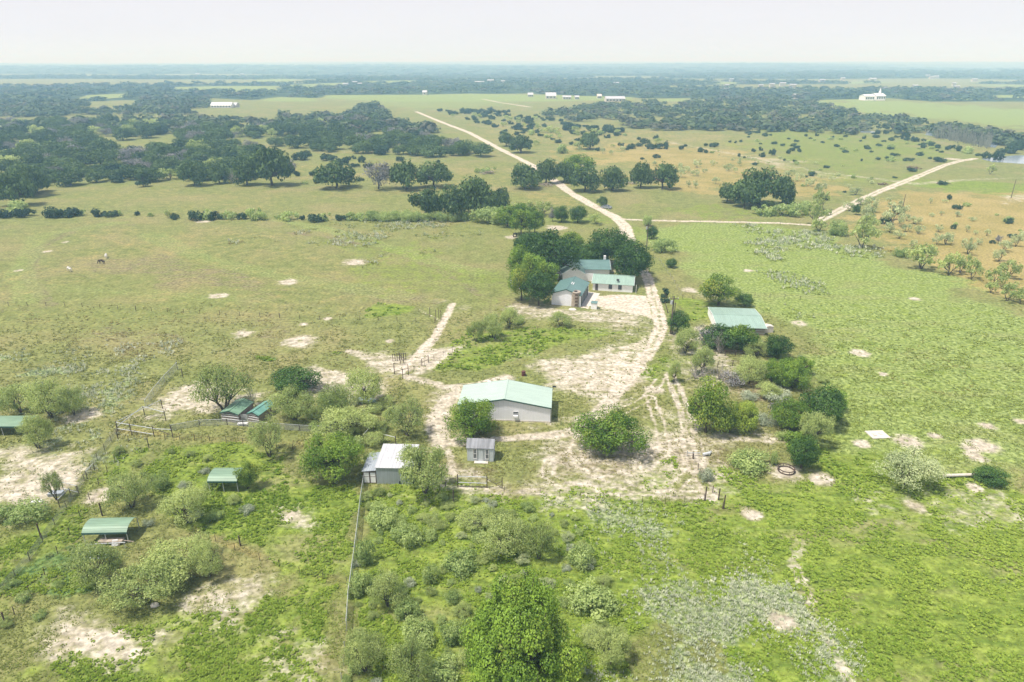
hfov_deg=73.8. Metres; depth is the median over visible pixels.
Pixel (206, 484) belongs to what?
bush
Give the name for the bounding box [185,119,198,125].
bare oak
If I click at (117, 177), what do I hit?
juniper
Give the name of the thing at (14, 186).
live oak
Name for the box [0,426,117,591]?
fence
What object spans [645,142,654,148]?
juniper
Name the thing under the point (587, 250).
broadleaf tree
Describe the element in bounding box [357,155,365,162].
juniper
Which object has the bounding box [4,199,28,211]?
bush
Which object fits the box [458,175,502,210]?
live oak
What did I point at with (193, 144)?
mesquite tree
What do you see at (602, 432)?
broadleaf tree
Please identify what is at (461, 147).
live oak
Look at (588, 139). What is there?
live oak
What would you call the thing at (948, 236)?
mesquite tree
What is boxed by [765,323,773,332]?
water tank
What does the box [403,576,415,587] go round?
sage bush
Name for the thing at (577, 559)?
bush
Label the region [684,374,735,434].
broadleaf tree
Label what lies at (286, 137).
live oak
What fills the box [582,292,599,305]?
pavement
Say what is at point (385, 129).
live oak
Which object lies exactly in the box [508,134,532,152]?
live oak
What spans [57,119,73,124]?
live oak
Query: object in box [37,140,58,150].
live oak
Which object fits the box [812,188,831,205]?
mesquite tree
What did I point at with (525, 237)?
broadleaf tree
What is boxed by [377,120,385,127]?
juniper
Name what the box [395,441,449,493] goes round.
mesquite tree
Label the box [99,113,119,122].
live oak
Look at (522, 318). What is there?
bush
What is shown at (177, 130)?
live oak
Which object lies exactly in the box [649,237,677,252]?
bush
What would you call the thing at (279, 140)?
live oak
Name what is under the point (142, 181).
juniper
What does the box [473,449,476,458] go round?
window
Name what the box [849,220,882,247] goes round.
mesquite tree
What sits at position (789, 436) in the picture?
broadleaf tree
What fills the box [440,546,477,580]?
bush
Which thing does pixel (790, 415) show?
broadleaf tree
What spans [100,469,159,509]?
mesquite tree
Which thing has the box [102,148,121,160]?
live oak
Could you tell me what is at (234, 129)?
mesquite tree
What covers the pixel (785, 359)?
broadleaf tree
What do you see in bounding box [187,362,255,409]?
mesquite tree
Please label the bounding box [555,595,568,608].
bush
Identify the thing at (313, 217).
juniper
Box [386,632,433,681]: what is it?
bush
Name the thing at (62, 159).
live oak
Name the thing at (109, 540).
flatbed trailer
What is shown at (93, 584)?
bush
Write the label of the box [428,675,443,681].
mesquite tree
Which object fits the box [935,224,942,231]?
mesquite tree
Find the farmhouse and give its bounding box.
[557,255,610,280]
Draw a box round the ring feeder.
[777,463,794,474]
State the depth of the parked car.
298.57 m
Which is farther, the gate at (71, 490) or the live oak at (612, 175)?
the live oak at (612, 175)
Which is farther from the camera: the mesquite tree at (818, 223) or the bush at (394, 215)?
the bush at (394, 215)
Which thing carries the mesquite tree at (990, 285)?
on the ground
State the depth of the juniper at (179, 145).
466.70 m
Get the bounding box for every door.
[363,472,369,482]
[370,472,376,482]
[477,449,483,460]
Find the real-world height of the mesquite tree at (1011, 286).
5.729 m
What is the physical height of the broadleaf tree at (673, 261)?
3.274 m
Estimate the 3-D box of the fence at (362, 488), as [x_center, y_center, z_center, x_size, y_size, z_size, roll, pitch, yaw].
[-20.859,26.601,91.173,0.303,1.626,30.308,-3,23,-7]
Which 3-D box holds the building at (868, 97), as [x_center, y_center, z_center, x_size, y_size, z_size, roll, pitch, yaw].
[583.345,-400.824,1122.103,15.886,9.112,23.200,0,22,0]
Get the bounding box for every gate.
[61,482,78,493]
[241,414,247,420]
[393,363,408,376]
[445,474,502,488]
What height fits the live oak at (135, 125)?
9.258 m
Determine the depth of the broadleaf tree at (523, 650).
62.60 m
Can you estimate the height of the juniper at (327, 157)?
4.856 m
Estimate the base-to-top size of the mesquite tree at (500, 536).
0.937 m
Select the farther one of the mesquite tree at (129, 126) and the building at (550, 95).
the building at (550, 95)
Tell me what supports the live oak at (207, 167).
on the ground
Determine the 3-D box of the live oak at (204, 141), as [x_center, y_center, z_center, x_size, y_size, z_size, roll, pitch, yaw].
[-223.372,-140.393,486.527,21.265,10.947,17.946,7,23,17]
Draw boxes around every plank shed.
[219,398,253,422]
[246,400,275,422]
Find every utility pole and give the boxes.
[645,223,651,247]
[669,296,678,333]
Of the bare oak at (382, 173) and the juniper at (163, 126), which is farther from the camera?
the juniper at (163, 126)
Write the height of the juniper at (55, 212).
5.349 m
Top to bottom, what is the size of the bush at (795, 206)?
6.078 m
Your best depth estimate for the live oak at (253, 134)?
567.64 m
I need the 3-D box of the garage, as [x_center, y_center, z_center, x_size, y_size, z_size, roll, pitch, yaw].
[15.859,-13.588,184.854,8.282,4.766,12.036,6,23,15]
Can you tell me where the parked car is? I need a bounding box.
[601,204,611,208]
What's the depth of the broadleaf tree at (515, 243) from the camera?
227.03 m
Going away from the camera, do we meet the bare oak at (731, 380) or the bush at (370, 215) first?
the bare oak at (731, 380)
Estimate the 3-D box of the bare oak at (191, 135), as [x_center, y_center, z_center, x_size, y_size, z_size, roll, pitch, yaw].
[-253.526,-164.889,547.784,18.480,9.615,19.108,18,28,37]
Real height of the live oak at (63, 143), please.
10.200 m
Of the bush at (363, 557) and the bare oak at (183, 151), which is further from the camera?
the bare oak at (183, 151)
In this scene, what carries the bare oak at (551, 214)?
on the ground
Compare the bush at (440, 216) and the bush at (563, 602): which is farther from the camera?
the bush at (440, 216)
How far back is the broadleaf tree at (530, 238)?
205.33 m
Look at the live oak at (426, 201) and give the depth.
276.40 m
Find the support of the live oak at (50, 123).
on the ground
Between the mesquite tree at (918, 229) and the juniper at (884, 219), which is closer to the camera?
the mesquite tree at (918, 229)
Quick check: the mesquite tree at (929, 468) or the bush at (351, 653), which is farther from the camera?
the mesquite tree at (929, 468)
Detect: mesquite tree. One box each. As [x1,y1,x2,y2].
[0,156,24,162]
[0,380,39,412]
[0,615,13,627]
[14,411,55,448]
[15,139,38,145]
[17,376,71,417]
[27,124,43,131]
[38,471,64,499]
[54,384,87,415]
[59,538,125,589]
[88,125,102,133]
[94,555,187,611]
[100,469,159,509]
[111,446,125,455]
[120,123,135,129]
[129,460,141,466]
[136,528,215,587]
[142,118,158,122]
[154,481,212,529]
[157,168,178,179]
[184,540,224,576]
[185,139,210,147]
[185,451,195,456]
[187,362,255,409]
[203,156,221,164]
[203,454,212,460]
[225,493,239,504]
[230,125,249,136]
[244,412,283,456]
[263,384,318,419]
[267,128,277,136]
[303,407,330,419]
[309,404,378,437]
[314,380,353,412]
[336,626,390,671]
[343,364,383,405]
[345,585,363,598]
[347,426,360,434]
[348,396,358,405]
[352,626,365,633]
[358,490,372,500]
[363,430,390,446]
[363,501,373,508]
[364,610,379,619]
[367,401,386,412]
[368,601,375,607]
[369,566,406,606]
[371,486,385,495]
[374,420,387,430]
[379,394,394,404]
[382,394,425,435]
[382,406,398,419]
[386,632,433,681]
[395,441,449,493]
[412,597,422,602]
[415,511,428,522]
[421,500,430,506]
[423,511,438,524]
[424,585,436,595]
[428,518,448,530]
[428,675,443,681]
[439,501,455,509]
[439,565,446,572]
[444,512,457,520]
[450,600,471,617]
[454,504,495,531]
[454,531,467,538]
[457,646,476,666]
[467,320,484,340]
[470,495,479,503]
[473,508,528,559]
[476,551,491,563]
[481,312,503,338]
[484,592,491,599]
[488,564,497,570]
[492,506,507,516]
[493,535,502,541]
[500,306,520,327]
[504,509,518,517]
[508,200,536,208]
[508,573,524,583]
[514,553,530,564]
[517,545,529,556]
[520,518,560,558]
[534,201,553,213]
[539,577,556,588]
[543,126,554,132]
[546,311,571,325]
[551,528,558,535]
[559,518,568,527]
[559,530,574,541]
[570,514,578,519]
[573,141,583,148]
[573,539,589,548]
[578,619,610,647]
[589,212,601,223]
[593,622,631,668]
[596,572,612,587]
[596,619,609,631]
[668,358,681,382]
[674,326,702,353]
[677,168,685,176]
[690,169,699,175]
[691,344,714,373]
[693,159,701,166]
[723,163,731,170]
[733,353,769,383]
[743,338,768,355]
[755,380,783,397]
[795,173,805,180]
[798,410,836,440]
[804,200,826,219]
[805,178,814,185]
[810,218,827,230]
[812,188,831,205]
[814,182,827,190]
[816,375,829,381]
[842,201,854,210]
[848,187,861,194]
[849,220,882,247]
[855,197,864,204]
[856,213,880,231]
[861,205,877,216]
[862,196,880,208]
[869,444,951,491]
[882,207,906,223]
[883,221,894,231]
[887,200,911,213]
[893,230,907,238]
[901,224,912,229]
[905,242,939,268]
[908,216,922,223]
[909,239,917,248]
[913,225,925,233]
[932,233,943,244]
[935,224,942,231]
[936,251,964,275]
[941,232,954,243]
[952,253,973,272]
[961,237,977,253]
[966,257,983,279]
[985,266,1010,284]
[985,280,998,292]
[987,164,997,173]
[992,249,1006,261]
[998,240,1012,249]
[998,258,1023,274]
[1001,281,1023,300]
[1010,234,1023,246]
[1014,288,1023,303]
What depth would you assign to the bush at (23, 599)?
81.78 m
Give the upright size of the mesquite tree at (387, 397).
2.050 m
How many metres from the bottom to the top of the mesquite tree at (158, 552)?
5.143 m
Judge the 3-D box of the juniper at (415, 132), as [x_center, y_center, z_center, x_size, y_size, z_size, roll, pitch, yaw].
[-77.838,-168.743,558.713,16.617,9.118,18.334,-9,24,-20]
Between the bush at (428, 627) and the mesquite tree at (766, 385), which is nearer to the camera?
the bush at (428, 627)
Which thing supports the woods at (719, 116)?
on the ground
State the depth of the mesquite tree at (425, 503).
99.23 m
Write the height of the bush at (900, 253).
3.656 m
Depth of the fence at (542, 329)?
163.12 m
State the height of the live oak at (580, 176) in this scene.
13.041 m
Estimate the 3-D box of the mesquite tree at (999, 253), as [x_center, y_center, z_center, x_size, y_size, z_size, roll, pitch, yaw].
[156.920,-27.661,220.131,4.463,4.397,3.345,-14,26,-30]
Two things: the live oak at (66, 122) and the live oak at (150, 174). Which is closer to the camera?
the live oak at (150, 174)
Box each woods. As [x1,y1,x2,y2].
[0,62,1023,75]
[0,70,1023,100]
[0,95,1023,145]
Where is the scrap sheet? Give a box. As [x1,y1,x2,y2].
[111,539,117,546]
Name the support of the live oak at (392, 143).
on the ground
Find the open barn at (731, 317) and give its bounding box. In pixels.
[708,307,766,335]
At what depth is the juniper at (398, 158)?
438.84 m
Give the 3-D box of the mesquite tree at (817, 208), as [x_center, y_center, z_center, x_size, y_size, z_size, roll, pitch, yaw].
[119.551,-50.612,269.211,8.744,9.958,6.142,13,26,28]
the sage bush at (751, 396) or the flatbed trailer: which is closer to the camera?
the flatbed trailer
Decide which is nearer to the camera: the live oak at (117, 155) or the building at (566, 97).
the live oak at (117, 155)
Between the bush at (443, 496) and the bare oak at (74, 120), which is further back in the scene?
the bare oak at (74, 120)
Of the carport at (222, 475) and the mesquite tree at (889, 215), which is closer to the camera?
the carport at (222, 475)
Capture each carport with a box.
[0,416,36,435]
[81,517,139,542]
[207,468,241,491]
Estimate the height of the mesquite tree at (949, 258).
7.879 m
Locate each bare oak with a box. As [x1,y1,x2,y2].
[3,140,20,147]
[4,115,17,121]
[45,165,63,171]
[57,136,76,141]
[66,143,86,150]
[68,116,90,122]
[97,127,112,135]
[117,145,150,158]
[118,158,142,164]
[131,160,152,165]
[155,152,183,160]
[173,149,186,155]
[184,130,204,138]
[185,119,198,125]
[238,139,258,146]
[356,132,373,139]
[362,160,390,188]
[387,126,404,130]
[418,131,432,136]
[442,137,460,146]
[548,208,555,220]
[695,324,720,344]
[720,369,744,385]
[995,235,1002,242]
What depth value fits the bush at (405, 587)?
83.14 m
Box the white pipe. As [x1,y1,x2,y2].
[943,473,977,476]
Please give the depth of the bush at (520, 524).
94.30 m
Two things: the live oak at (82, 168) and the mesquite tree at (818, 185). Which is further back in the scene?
the live oak at (82, 168)
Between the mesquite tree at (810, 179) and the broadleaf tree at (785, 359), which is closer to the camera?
the broadleaf tree at (785, 359)
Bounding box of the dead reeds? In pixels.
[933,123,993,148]
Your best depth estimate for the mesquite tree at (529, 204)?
282.66 m
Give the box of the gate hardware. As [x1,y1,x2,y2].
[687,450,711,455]
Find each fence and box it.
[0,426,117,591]
[0,436,128,629]
[4,302,418,320]
[144,362,177,406]
[164,433,309,449]
[169,419,344,431]
[214,534,346,581]
[346,475,363,622]
[423,326,651,362]
[505,486,704,501]
[692,455,723,508]
[714,350,745,355]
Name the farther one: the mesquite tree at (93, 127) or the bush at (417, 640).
the mesquite tree at (93, 127)
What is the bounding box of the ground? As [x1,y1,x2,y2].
[0,61,1023,681]
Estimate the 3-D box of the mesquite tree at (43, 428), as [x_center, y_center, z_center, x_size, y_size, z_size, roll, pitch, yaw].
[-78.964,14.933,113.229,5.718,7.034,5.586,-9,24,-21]
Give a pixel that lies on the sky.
(30, 30)
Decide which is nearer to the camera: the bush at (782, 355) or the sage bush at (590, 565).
the sage bush at (590, 565)
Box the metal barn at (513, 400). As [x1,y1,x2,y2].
[457,379,555,422]
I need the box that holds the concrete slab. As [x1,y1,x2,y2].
[865,430,890,438]
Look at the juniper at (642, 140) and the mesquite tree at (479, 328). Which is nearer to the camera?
the mesquite tree at (479, 328)
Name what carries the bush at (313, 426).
on the ground
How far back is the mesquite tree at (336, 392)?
120.31 m
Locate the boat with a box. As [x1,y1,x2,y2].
[357,397,375,404]
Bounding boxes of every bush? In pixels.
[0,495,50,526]
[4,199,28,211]
[4,578,22,588]
[13,590,32,604]
[31,608,46,622]
[53,580,63,587]
[88,579,100,587]
[141,518,155,526]
[148,469,169,491]
[177,479,191,489]
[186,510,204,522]
[195,209,214,220]
[198,466,209,474]
[202,479,215,488]
[202,508,224,522]
[220,210,236,219]
[238,503,255,516]
[245,207,260,220]
[252,210,268,219]
[278,210,299,220]
[308,420,329,434]
[316,212,331,220]
[341,673,351,681]
[343,434,365,446]
[346,211,357,220]
[346,570,374,598]
[347,654,369,675]
[350,559,360,567]
[353,537,375,568]
[355,212,367,221]
[362,450,379,463]
[363,498,396,530]
[366,210,378,220]
[368,520,381,528]
[370,676,382,681]
[372,536,382,543]
[375,210,390,221]
[388,210,400,220]
[389,522,423,549]
[391,594,421,623]
[392,513,406,526]
[393,581,408,597]
[396,499,402,505]
[398,209,413,221]
[399,613,435,648]
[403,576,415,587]
[407,506,417,514]
[408,637,427,653]
[410,211,427,221]
[417,620,433,632]
[420,527,437,541]
[421,563,440,584]
[422,212,437,220]
[422,653,460,681]
[433,210,448,221]
[435,493,448,500]
[436,614,445,624]
[437,615,470,646]
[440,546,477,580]
[441,646,452,660]
[443,588,462,605]
[446,212,458,221]
[446,578,456,585]
[455,211,472,220]
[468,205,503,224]
[468,528,486,541]
[474,586,481,592]
[481,167,496,172]
[485,499,497,507]
[512,314,524,324]
[513,518,525,531]
[520,501,535,512]
[527,513,537,521]
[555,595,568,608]
[556,144,568,153]
[562,563,572,571]
[563,575,620,623]
[563,578,574,585]
[565,541,595,572]
[565,543,573,550]
[575,528,583,535]
[581,666,589,673]
[582,557,595,569]
[642,214,652,224]
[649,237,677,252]
[697,467,714,481]
[726,446,771,477]
[740,390,759,400]
[751,204,775,216]
[757,411,776,426]
[760,199,779,205]
[763,387,791,402]
[768,203,796,215]
[770,450,779,464]
[773,352,787,358]
[774,429,794,441]
[785,202,807,215]
[800,200,811,209]
[824,209,832,215]
[826,219,848,236]
[886,157,896,161]
[891,246,909,256]
[961,146,973,153]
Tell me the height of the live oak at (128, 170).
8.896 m
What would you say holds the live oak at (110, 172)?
on the ground
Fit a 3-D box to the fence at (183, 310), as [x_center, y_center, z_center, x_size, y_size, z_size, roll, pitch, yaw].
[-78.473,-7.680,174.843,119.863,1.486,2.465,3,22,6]
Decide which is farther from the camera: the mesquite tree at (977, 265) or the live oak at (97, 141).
the live oak at (97, 141)
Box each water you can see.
[925,132,999,147]
[983,155,1023,163]
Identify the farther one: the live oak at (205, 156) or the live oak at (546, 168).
the live oak at (205, 156)
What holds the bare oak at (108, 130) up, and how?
on the ground
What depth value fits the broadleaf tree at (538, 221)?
252.72 m
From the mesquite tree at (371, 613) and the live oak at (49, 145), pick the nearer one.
the mesquite tree at (371, 613)
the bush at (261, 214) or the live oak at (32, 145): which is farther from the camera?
the live oak at (32, 145)
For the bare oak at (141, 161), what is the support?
on the ground
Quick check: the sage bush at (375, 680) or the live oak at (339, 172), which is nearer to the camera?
the sage bush at (375, 680)
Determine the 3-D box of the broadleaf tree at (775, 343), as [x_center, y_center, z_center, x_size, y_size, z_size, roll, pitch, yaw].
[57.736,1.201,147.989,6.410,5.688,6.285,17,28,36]
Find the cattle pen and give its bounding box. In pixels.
[115,399,173,447]
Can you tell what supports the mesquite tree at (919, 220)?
on the ground
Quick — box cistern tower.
[571,290,580,306]
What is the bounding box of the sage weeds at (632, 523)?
[0,217,895,681]
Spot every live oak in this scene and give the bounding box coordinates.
[0,119,9,125]
[0,136,16,144]
[0,147,26,157]
[0,158,17,171]
[0,170,36,200]
[2,123,29,137]
[4,161,32,174]
[8,163,49,190]
[11,130,25,138]
[13,146,35,151]
[16,142,40,149]
[16,154,44,163]
[18,132,36,140]
[21,148,53,160]
[32,128,55,137]
[33,116,47,121]
[33,135,55,144]
[33,179,50,192]
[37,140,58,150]
[41,121,58,128]
[43,155,61,160]
[47,149,65,157]
[50,144,68,150]
[50,157,84,164]
[52,168,84,186]
[56,140,80,147]
[56,146,83,156]
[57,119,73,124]
[57,141,87,148]
[62,162,89,175]
[68,129,98,138]
[73,136,94,144]
[76,123,94,130]
[80,144,110,151]
[83,148,115,164]
[85,170,106,182]
[86,137,123,148]
[89,118,100,124]
[93,119,111,124]
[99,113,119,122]
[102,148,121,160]
[103,159,120,167]
[104,169,123,179]
[108,125,121,129]
[111,127,134,139]
[113,151,131,161]
[119,163,146,178]
[124,122,138,128]
[130,150,148,158]
[131,167,167,181]
[134,124,157,138]
[141,153,162,165]
[144,140,162,148]
[145,123,162,132]
[152,145,179,155]
[153,155,179,166]
[154,142,171,151]
[171,138,189,145]
[173,127,194,135]
[174,146,192,155]
[174,162,194,175]
[175,131,188,139]
[175,159,207,185]
[181,147,203,158]
[185,124,199,129]
[185,136,213,148]
[186,152,216,162]
[197,145,214,152]
[199,121,222,130]
[202,132,224,143]
[203,163,224,177]
[207,149,228,157]
[207,162,229,183]
[209,138,234,148]
[209,160,235,168]
[213,127,234,137]
[220,146,235,151]
[221,120,242,127]
[229,144,249,154]
[230,138,241,144]
[231,155,258,185]
[233,149,251,155]
[241,124,264,135]
[242,145,264,152]
[246,131,260,137]
[248,143,266,148]
[248,145,293,185]
[265,126,275,134]
[266,136,283,145]
[271,123,290,135]
[280,123,297,133]
[281,134,295,142]
[285,135,308,148]
[302,131,320,144]
[308,138,322,144]
[309,144,323,150]
[311,159,359,187]
[312,124,328,130]
[320,143,336,151]
[321,137,342,146]
[327,121,345,132]
[343,133,367,146]
[344,113,357,118]
[350,141,373,152]
[352,119,364,127]
[366,123,379,131]
[368,138,386,145]
[372,141,389,149]
[378,131,398,142]
[381,126,392,131]
[384,139,397,146]
[388,158,423,189]
[389,128,403,135]
[390,144,410,153]
[395,132,414,144]
[405,144,422,154]
[407,186,441,213]
[415,161,453,186]
[419,144,446,156]
[425,136,441,144]
[434,135,448,145]
[438,184,469,214]
[447,142,469,155]
[454,139,472,152]
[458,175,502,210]
[469,142,494,155]
[491,186,511,208]
[498,131,513,144]
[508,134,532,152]
[510,163,542,188]
[535,157,556,183]
[554,160,574,182]
[569,165,601,191]
[579,130,598,148]
[596,196,607,205]
[600,165,629,190]
[629,160,653,187]
[648,161,679,188]
[719,181,735,201]
[728,179,762,207]
[734,167,786,204]
[772,174,797,203]
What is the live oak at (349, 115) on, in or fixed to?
on the ground
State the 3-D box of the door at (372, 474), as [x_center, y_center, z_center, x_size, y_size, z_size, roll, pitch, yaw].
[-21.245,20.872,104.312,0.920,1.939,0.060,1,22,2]
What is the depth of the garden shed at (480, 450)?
110.00 m
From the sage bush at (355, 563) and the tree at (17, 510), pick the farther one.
the tree at (17, 510)
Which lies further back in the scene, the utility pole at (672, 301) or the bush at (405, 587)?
the utility pole at (672, 301)
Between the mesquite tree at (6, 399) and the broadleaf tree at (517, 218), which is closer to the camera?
the mesquite tree at (6, 399)
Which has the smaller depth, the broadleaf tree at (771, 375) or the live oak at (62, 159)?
the broadleaf tree at (771, 375)
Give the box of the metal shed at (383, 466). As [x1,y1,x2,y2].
[361,444,418,484]
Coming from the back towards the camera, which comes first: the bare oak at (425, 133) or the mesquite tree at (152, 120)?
the mesquite tree at (152, 120)
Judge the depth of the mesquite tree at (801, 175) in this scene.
366.59 m
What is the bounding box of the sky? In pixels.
[0,0,1023,61]
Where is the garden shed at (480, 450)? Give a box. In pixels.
[466,438,494,463]
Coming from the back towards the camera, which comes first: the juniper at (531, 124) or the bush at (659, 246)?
the juniper at (531, 124)
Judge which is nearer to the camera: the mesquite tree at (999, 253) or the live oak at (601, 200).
the mesquite tree at (999, 253)
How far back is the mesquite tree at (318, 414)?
122.67 m
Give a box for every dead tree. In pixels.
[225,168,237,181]
[243,385,256,401]
[686,361,710,380]
[712,334,727,352]
[713,360,727,379]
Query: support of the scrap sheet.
on the ground
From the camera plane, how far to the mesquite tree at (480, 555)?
87.97 m
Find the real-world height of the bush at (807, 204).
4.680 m
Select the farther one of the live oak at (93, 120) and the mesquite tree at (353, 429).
the live oak at (93, 120)
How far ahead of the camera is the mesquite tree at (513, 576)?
84.81 m
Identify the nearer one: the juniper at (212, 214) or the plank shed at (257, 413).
the plank shed at (257, 413)
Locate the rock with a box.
[150,602,159,607]
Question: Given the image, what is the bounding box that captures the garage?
[551,276,589,306]
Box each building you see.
[210,102,233,107]
[233,102,239,107]
[545,92,555,98]
[562,95,570,99]
[591,273,636,292]
[604,96,625,101]
[859,94,874,100]
[873,93,885,100]
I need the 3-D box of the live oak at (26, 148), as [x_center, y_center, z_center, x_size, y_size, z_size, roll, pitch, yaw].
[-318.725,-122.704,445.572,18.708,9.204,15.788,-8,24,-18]
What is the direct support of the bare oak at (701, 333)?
on the ground
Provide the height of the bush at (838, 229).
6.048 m
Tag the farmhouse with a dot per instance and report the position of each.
(588, 269)
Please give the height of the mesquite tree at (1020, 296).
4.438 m
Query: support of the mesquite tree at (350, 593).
on the ground
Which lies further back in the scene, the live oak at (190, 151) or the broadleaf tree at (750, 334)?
the live oak at (190, 151)
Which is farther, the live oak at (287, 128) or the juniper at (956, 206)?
the live oak at (287, 128)
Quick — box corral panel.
[392,353,405,363]
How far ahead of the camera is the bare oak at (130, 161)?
406.37 m
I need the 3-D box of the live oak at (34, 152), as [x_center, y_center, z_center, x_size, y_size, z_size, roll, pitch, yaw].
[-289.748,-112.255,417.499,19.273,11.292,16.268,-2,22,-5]
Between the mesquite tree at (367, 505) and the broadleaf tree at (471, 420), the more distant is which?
the broadleaf tree at (471, 420)
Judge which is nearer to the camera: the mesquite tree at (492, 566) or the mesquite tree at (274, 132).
the mesquite tree at (492, 566)
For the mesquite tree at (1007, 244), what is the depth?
230.89 m
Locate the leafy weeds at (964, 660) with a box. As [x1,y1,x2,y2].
[0,302,1023,681]
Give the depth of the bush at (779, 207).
283.95 m
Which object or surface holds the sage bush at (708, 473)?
on the ground
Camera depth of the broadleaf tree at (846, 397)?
124.70 m
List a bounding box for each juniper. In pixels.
[0,145,10,150]
[0,208,13,217]
[6,119,26,126]
[12,208,36,217]
[41,206,69,217]
[60,207,83,217]
[90,208,106,216]
[96,163,120,171]
[101,210,118,216]
[108,172,126,182]
[129,152,146,164]
[134,174,150,186]
[154,123,167,133]
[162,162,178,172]
[169,213,179,219]
[172,140,185,147]
[179,156,202,163]
[187,210,204,220]
[206,210,222,220]
[235,212,246,219]
[291,151,309,159]
[307,214,326,221]
[320,153,336,160]
[335,214,346,219]
[336,156,348,164]
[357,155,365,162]
[373,144,388,154]
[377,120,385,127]
[395,156,403,160]
[408,129,424,135]
[511,124,521,129]
[525,122,534,126]
[562,124,572,130]
[587,125,599,130]
[607,126,616,132]
[626,144,635,148]
[640,138,649,143]
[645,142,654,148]
[652,143,663,148]
[659,287,669,302]
[663,140,668,148]
[709,142,717,146]
[768,148,776,154]
[808,171,817,175]
[879,217,892,223]
[900,131,910,138]
[906,167,917,171]
[910,136,919,140]
[926,141,935,145]
[933,157,946,161]
[952,204,963,208]
[954,144,961,150]
[981,151,991,158]
[992,149,1005,159]
[999,144,1021,153]
[1004,218,1013,223]
[1010,138,1023,149]
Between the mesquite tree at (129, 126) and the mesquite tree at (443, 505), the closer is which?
the mesquite tree at (443, 505)
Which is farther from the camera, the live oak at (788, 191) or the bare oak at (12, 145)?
the bare oak at (12, 145)
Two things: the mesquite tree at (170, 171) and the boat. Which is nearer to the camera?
the boat
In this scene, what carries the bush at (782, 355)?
on the ground
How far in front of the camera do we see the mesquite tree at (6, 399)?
122.94 m
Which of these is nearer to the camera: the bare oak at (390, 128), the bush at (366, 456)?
the bush at (366, 456)
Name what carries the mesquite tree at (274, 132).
on the ground
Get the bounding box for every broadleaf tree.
[232,461,261,488]
[268,364,322,394]
[296,431,364,482]
[442,396,497,444]
[458,564,590,681]
[494,204,517,225]
[504,243,530,270]
[506,261,530,300]
[508,209,534,234]
[513,234,523,247]
[514,202,538,219]
[516,230,544,260]
[517,231,541,248]
[519,252,545,274]
[520,269,554,305]
[526,209,544,231]
[527,227,584,270]
[532,259,560,285]
[553,205,568,221]
[559,231,584,246]
[562,153,595,170]
[567,402,653,454]
[569,205,588,222]
[572,243,603,258]
[585,227,633,260]
[612,241,654,277]
[613,236,638,246]
[645,226,658,238]
[665,258,676,266]
[665,309,689,332]
[676,322,691,332]
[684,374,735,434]
[698,273,741,305]
[699,323,746,348]
[721,401,749,431]
[723,324,760,351]
[734,292,753,305]
[735,399,759,433]
[755,359,789,384]
[764,334,793,357]
[768,395,812,430]
[769,357,793,368]
[773,357,811,390]
[783,430,819,449]
[786,434,821,468]
[792,356,814,372]
[798,382,846,421]
[823,388,848,407]
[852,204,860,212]
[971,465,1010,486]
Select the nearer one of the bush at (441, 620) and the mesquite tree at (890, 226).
the bush at (441, 620)
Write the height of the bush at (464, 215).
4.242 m
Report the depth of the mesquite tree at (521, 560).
87.52 m
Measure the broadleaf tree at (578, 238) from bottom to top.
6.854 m
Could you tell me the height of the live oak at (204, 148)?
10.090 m
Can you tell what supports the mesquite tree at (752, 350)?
on the ground
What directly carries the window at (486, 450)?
in the garden shed at (480, 450)
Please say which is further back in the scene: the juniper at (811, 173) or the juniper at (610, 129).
the juniper at (610, 129)
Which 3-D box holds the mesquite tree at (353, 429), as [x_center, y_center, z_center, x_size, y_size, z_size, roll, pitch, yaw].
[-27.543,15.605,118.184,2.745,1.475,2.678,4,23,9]
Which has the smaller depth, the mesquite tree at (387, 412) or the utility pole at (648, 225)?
the mesquite tree at (387, 412)
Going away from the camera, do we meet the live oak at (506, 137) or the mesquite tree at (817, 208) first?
the mesquite tree at (817, 208)
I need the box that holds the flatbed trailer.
[98,537,133,544]
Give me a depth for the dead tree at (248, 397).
126.50 m
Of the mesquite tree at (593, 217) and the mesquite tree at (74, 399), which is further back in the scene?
the mesquite tree at (593, 217)
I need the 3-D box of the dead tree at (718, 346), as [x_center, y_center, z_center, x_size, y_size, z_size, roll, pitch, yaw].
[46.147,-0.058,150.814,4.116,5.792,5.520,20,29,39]
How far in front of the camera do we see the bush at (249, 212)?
276.59 m
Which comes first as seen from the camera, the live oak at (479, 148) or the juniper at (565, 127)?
the live oak at (479, 148)
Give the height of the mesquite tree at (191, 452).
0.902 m
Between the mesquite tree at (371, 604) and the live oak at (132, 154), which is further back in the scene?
the live oak at (132, 154)
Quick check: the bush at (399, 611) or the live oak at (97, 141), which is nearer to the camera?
the bush at (399, 611)
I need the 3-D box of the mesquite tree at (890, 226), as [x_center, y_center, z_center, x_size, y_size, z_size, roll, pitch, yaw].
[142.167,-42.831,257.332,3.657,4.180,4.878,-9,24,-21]
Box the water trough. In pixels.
[46,490,64,496]
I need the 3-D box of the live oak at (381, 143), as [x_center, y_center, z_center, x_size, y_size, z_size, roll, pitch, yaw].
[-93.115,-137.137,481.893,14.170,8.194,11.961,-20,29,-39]
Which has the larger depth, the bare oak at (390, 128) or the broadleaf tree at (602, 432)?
the bare oak at (390, 128)
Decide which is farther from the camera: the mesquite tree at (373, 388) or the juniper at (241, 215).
the juniper at (241, 215)
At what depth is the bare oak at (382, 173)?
338.55 m
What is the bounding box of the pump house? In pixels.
[591,301,597,308]
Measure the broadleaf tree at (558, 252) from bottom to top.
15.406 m
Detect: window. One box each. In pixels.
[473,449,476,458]
[485,449,488,458]

